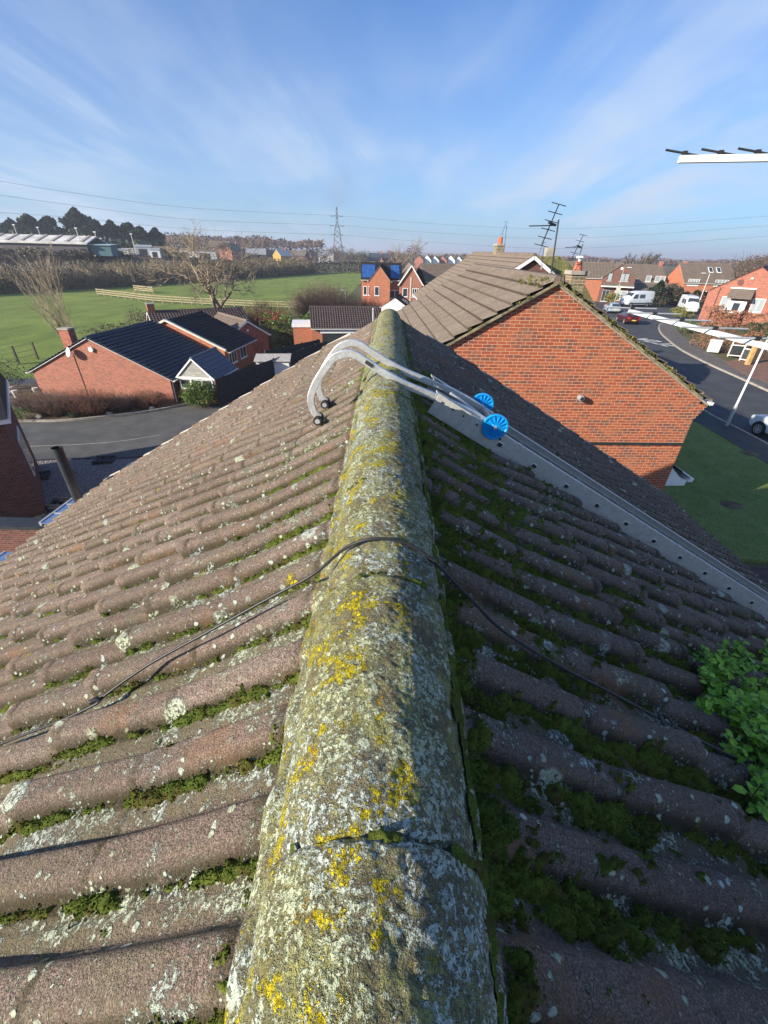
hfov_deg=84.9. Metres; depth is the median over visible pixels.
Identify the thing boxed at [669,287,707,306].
dark hedge
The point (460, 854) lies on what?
moss
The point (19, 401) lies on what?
bare shrub
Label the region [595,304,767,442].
road
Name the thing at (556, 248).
power line
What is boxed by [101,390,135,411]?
bare shrub
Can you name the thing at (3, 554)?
lean to roof
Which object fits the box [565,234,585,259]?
tv aerial
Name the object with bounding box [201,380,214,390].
window
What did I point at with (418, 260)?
farmhouse
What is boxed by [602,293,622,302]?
garden bush
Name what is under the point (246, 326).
bungalow
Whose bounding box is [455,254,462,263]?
farmhouse
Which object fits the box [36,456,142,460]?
kerb
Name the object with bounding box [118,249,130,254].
shed
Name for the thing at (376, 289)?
window
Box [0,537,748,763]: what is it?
cable
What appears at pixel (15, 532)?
garden wall
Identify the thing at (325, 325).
garage
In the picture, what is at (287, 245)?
tree
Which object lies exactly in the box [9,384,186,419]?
planting bed
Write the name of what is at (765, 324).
green hedge
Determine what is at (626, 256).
bare tree
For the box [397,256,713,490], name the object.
brick house
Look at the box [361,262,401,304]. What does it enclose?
brick house
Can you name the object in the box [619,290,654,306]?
parked van
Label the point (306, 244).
woodland
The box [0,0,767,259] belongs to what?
sky
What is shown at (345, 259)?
tree
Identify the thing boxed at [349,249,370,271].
tree
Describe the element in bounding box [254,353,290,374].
shed
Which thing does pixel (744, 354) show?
notice frame
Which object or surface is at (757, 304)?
window
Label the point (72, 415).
bed plant
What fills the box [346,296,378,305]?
bare thicket
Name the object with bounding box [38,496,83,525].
lean to roof
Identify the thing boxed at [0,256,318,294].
scrub hedge
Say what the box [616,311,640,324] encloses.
parked car
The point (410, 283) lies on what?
brick house
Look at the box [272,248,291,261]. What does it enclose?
farmhouse
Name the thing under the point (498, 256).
brick house
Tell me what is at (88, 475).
gravel yard
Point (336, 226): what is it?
pylon
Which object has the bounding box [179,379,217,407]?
round bush
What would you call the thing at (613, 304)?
parked car
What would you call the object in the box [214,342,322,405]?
fence
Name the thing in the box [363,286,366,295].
window
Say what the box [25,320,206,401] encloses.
bungalow
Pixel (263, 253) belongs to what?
farmhouse
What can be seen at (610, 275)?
window
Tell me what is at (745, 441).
pavement
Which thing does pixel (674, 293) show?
garden bush
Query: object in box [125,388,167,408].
bare shrub
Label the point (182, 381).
window
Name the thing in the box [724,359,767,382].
driveway
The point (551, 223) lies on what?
tv aerial
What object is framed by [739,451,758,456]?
soil patch
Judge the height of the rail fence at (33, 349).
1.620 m
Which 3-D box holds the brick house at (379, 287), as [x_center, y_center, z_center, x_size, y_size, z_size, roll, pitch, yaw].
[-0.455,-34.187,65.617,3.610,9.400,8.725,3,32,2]
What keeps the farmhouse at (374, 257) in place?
on the ground at (357, 291)
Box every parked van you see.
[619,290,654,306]
[677,294,699,313]
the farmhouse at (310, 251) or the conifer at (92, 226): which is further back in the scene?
the farmhouse at (310, 251)
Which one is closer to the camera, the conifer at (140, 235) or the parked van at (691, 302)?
the parked van at (691, 302)
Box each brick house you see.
[0,308,767,1023]
[0,373,46,517]
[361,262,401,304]
[367,258,391,312]
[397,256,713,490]
[397,262,423,301]
[412,237,555,299]
[416,263,455,286]
[568,261,612,300]
[597,262,636,302]
[625,261,666,282]
[666,261,734,301]
[698,265,767,327]
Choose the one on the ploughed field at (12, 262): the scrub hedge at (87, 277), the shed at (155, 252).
the shed at (155, 252)
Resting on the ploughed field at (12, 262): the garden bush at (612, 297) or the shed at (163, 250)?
the shed at (163, 250)
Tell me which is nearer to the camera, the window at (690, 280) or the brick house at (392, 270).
the brick house at (392, 270)
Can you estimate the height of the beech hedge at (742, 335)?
2.326 m
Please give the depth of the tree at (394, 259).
168.44 m
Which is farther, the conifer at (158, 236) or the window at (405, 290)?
the conifer at (158, 236)
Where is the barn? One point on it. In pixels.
(87, 243)
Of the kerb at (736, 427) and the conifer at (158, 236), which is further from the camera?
the conifer at (158, 236)
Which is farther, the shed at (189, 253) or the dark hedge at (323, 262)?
the dark hedge at (323, 262)
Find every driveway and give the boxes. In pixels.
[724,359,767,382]
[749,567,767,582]
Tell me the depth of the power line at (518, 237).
347.31 m
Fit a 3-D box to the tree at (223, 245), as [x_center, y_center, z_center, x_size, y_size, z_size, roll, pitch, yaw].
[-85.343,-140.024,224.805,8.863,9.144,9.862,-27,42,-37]
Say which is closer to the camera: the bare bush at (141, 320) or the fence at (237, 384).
the fence at (237, 384)
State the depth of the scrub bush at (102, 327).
43.82 m
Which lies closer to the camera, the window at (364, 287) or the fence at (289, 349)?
the fence at (289, 349)
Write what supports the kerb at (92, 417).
on the ground at (357, 291)
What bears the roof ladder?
attached to the brick house at (340, 918)
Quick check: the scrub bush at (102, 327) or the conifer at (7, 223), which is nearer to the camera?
the scrub bush at (102, 327)
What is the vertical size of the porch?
3.720 m
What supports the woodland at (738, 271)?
on the ground at (357, 291)
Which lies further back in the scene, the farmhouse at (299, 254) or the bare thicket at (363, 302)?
the farmhouse at (299, 254)
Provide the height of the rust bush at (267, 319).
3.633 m
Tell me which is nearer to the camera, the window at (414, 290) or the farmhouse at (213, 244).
the window at (414, 290)
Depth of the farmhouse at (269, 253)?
280.27 m
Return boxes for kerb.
[18,403,188,421]
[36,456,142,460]
[658,318,767,391]
[704,409,767,443]
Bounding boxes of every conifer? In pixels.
[0,217,16,233]
[0,225,5,232]
[8,213,47,234]
[33,215,67,234]
[55,206,91,235]
[79,219,119,248]
[102,219,130,248]
[112,222,134,251]
[122,226,157,251]
[147,227,172,245]
[647,280,669,306]
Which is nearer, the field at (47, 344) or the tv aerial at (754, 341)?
the tv aerial at (754, 341)
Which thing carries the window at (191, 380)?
in the porch
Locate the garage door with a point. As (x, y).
(327, 338)
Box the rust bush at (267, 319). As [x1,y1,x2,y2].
[250,310,285,337]
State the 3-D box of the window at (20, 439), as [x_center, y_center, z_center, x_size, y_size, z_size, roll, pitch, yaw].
[-16.164,-2.772,18.949,0.052,1.700,2.101,-21,39,-32]
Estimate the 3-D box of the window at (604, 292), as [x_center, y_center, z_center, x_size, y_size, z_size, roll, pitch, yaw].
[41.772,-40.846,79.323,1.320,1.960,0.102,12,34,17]
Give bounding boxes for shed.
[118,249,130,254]
[134,244,152,255]
[149,248,161,257]
[153,246,179,255]
[179,248,197,256]
[197,249,216,258]
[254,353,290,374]
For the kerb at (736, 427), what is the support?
on the road at (722, 390)
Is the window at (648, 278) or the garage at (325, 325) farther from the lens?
the window at (648, 278)
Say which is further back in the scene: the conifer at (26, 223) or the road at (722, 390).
the conifer at (26, 223)
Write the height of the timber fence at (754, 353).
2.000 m
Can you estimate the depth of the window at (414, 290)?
62.02 m
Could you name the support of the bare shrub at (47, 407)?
on the planting bed
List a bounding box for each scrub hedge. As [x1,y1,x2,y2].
[0,246,139,263]
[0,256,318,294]
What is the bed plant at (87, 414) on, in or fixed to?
on the planting bed
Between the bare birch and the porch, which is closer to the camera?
the porch
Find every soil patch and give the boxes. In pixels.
[719,500,742,508]
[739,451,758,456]
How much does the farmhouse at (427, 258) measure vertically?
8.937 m
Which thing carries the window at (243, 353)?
in the bungalow at (233, 345)
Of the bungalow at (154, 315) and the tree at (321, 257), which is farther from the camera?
the tree at (321, 257)
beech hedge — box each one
[690,323,764,352]
[699,304,767,332]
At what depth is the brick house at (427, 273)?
63.80 m
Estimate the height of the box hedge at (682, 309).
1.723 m
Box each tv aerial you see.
[529,202,565,273]
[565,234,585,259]
[607,306,767,349]
[665,147,767,163]
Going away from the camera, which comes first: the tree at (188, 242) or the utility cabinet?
the utility cabinet
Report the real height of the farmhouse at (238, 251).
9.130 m
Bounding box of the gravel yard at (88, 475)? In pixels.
[37,458,137,504]
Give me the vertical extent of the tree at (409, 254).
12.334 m
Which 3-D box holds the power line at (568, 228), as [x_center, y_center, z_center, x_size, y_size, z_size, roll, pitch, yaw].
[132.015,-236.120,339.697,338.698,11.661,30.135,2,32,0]
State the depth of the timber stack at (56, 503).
18.82 m
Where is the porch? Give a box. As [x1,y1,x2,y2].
[175,347,238,403]
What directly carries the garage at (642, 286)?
on the ground at (357, 291)
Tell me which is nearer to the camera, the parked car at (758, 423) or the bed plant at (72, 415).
the parked car at (758, 423)
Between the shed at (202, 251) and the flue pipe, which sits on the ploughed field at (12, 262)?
the shed at (202, 251)
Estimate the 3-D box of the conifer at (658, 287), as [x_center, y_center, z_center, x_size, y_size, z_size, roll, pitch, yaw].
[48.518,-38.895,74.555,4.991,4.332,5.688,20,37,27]
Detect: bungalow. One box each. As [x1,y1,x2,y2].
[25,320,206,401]
[145,303,249,322]
[157,311,256,370]
[214,312,270,354]
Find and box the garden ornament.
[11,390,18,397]
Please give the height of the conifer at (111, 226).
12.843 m
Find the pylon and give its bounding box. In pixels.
[331,207,344,260]
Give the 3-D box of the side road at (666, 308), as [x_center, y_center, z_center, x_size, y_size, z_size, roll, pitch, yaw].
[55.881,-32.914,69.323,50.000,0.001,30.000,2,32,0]
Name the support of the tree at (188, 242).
on the ground at (357, 291)
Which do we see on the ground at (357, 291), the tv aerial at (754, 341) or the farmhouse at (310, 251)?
the farmhouse at (310, 251)
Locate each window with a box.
[16,426,35,475]
[179,378,191,388]
[190,379,201,388]
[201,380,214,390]
[228,351,238,363]
[239,346,247,359]
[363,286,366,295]
[374,286,378,295]
[390,290,398,298]
[402,288,407,296]
[411,288,418,297]
[600,290,609,301]
[607,273,612,280]
[615,290,627,300]
[619,273,629,281]
[645,276,651,281]
[654,276,665,281]
[686,279,699,285]
[713,280,728,286]
[719,296,731,309]
[748,298,766,312]
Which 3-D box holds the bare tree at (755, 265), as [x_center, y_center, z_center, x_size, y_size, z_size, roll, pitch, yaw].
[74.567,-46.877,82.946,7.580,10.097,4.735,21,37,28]
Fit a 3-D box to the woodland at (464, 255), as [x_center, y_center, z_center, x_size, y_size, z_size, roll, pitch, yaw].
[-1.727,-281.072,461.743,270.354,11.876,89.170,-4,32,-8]
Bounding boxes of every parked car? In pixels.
[603,302,620,313]
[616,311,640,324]
[749,414,767,435]
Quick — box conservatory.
[380,293,409,311]
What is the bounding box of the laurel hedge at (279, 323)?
[258,312,309,348]
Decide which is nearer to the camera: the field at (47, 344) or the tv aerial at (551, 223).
the tv aerial at (551, 223)
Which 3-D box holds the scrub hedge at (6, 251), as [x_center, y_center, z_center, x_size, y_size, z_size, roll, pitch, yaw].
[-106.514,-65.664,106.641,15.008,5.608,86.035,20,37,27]
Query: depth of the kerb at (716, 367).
34.83 m
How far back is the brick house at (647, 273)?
89.27 m
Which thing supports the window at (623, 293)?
in the brick house at (611, 282)
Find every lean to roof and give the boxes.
[0,551,11,561]
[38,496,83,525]
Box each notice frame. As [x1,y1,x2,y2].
[727,341,746,356]
[739,345,751,362]
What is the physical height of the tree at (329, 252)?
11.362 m
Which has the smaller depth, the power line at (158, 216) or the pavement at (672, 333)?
the pavement at (672, 333)
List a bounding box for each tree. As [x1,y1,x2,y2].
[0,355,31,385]
[131,220,277,310]
[183,234,196,247]
[216,241,232,258]
[275,240,294,255]
[312,247,328,266]
[322,247,340,267]
[332,245,352,270]
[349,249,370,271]
[383,250,406,269]
[388,235,427,267]
[394,244,422,268]
[624,254,642,263]
[635,251,661,263]
[742,256,767,274]
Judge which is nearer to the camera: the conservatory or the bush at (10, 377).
the bush at (10, 377)
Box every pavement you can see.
[660,318,767,388]
[693,410,767,463]
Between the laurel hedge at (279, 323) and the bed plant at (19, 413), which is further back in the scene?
the laurel hedge at (279, 323)
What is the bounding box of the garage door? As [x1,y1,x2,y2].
[322,333,351,345]
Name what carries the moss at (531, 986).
on the brick house at (340, 918)
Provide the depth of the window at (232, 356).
38.32 m
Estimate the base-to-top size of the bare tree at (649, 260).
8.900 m
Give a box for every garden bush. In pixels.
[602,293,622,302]
[657,283,682,305]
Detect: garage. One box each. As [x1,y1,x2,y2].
[292,306,379,345]
[632,283,680,304]
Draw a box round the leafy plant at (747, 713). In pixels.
[692,638,767,821]
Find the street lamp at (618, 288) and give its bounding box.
[614,267,631,301]
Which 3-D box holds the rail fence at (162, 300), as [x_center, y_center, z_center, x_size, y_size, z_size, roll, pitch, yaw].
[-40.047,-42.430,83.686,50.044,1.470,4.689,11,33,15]
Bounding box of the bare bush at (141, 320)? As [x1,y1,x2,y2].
[118,309,147,326]
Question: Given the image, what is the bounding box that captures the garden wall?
[0,517,44,552]
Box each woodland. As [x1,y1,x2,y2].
[164,232,325,260]
[269,249,468,260]
[561,254,740,267]
[722,252,767,278]
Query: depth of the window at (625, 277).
76.97 m
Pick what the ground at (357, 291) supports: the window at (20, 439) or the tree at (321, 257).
the tree at (321, 257)
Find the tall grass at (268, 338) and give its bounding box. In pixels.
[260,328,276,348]
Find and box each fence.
[0,342,38,363]
[95,288,300,308]
[133,285,153,293]
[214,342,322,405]
[264,339,319,353]
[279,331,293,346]
[744,340,767,364]
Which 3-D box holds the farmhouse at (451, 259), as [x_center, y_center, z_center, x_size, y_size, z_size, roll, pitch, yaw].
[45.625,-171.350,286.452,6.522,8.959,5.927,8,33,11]
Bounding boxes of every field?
[0,252,217,269]
[0,271,361,332]
[0,330,94,378]
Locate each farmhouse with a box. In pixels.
[208,241,230,255]
[219,242,244,259]
[245,248,266,262]
[266,250,274,262]
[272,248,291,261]
[290,250,309,261]
[307,250,317,260]
[318,251,333,260]
[368,251,382,261]
[382,251,391,261]
[414,253,424,268]
[424,253,431,262]
[432,254,439,263]
[439,254,447,263]
[447,253,455,263]
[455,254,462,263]
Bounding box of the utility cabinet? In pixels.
[707,339,722,352]
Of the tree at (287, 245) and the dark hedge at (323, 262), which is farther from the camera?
the tree at (287, 245)
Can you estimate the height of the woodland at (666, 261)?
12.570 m
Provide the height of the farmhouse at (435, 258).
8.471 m
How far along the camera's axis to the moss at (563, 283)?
9.70 m
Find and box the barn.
[0,233,118,255]
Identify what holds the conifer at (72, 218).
on the ground at (357, 291)
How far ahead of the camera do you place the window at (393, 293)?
62.76 m
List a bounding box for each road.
[594,302,719,324]
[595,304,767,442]
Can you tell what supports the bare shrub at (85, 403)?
on the planting bed
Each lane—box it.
[7,378,36,384]
[19,401,232,458]
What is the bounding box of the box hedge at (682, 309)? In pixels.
[670,306,694,317]
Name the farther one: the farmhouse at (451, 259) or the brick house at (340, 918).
the farmhouse at (451, 259)
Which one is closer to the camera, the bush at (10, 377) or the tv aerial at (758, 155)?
the tv aerial at (758, 155)
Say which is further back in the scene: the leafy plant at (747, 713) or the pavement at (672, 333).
the pavement at (672, 333)
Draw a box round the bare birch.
[0,235,78,335]
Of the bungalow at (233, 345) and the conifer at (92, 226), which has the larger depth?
the conifer at (92, 226)
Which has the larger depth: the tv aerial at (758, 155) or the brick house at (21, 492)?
the brick house at (21, 492)
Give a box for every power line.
[0,212,327,234]
[1,181,333,215]
[1,195,315,224]
[341,225,758,237]
[346,235,761,248]
[348,216,763,228]
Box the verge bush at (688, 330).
[675,321,699,332]
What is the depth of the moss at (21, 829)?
0.87 m
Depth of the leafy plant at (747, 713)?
1.26 m
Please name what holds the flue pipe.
on the lean to roof at (53, 514)
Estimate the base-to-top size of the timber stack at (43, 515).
0.160 m
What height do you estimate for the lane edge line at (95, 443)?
0.001 m
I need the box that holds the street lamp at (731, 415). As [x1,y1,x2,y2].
[725,340,767,425]
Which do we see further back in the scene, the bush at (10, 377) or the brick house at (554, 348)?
the bush at (10, 377)
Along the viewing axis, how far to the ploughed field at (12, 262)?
126.57 m
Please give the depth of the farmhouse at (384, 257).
216.45 m
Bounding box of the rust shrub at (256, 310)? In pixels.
[236,299,295,332]
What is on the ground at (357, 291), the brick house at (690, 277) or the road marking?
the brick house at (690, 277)
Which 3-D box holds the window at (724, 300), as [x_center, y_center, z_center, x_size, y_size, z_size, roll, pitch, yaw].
[45.915,-28.087,56.538,1.220,1.660,0.102,25,39,33]
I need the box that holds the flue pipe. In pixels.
[51,446,82,502]
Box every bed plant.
[13,405,32,419]
[66,411,81,417]
[80,410,91,415]
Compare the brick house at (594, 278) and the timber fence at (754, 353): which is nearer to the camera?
the timber fence at (754, 353)
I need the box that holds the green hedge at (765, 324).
[742,322,767,340]
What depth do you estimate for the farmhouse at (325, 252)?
335.01 m
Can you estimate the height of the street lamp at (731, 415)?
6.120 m
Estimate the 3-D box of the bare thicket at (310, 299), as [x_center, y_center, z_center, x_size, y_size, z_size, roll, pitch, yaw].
[-8.220,-29.357,59.166,13.366,6.737,11.736,2,32,0]
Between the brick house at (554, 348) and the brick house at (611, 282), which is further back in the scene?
the brick house at (611, 282)
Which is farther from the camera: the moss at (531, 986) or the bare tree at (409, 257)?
the bare tree at (409, 257)
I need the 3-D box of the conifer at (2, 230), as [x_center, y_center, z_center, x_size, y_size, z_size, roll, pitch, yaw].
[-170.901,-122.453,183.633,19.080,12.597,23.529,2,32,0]
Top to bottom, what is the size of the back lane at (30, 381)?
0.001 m
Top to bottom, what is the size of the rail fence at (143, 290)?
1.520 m
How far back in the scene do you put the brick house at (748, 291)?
54.98 m
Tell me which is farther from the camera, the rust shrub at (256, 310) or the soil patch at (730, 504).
the rust shrub at (256, 310)
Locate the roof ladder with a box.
[307,339,767,621]
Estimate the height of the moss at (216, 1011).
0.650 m
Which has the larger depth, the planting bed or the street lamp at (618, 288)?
the street lamp at (618, 288)
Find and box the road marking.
[641,338,671,345]
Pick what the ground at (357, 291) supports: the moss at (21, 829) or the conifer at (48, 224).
the conifer at (48, 224)
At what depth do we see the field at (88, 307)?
86.66 m
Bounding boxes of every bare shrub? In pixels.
[10,387,52,411]
[20,387,77,417]
[53,385,125,415]
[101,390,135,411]
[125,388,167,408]
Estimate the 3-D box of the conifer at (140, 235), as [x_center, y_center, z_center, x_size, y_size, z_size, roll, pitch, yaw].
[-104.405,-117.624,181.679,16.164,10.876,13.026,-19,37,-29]
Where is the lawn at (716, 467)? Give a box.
[662,421,767,563]
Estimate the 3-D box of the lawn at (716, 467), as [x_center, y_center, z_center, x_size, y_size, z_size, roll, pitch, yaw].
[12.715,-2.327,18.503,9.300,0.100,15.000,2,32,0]
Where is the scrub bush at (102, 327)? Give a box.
[79,320,129,336]
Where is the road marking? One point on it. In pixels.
(653, 340)
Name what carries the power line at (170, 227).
hanging from the pylon
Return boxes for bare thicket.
[280,277,368,319]
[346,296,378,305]
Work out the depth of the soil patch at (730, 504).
15.04 m
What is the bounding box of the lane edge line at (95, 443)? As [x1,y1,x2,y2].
[30,435,158,446]
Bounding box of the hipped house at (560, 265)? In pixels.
[537,248,595,306]
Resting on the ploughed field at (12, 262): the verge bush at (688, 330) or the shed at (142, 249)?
the shed at (142, 249)
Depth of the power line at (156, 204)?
292.45 m
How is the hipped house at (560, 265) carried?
on the ground at (357, 291)
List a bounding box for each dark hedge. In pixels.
[309,260,393,272]
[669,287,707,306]
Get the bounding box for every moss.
[0,367,364,1023]
[0,461,338,1023]
[289,356,504,1023]
[402,320,767,1023]
[420,433,767,1023]
[468,273,698,393]
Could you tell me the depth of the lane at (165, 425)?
25.92 m
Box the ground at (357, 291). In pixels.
[1,245,767,567]
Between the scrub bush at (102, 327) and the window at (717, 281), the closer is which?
the scrub bush at (102, 327)
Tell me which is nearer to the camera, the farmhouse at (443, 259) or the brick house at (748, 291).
the brick house at (748, 291)
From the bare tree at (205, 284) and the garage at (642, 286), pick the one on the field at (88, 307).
the bare tree at (205, 284)
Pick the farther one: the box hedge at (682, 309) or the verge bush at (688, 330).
the box hedge at (682, 309)
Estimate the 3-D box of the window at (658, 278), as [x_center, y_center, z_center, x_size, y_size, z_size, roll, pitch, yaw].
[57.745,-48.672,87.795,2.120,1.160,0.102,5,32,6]

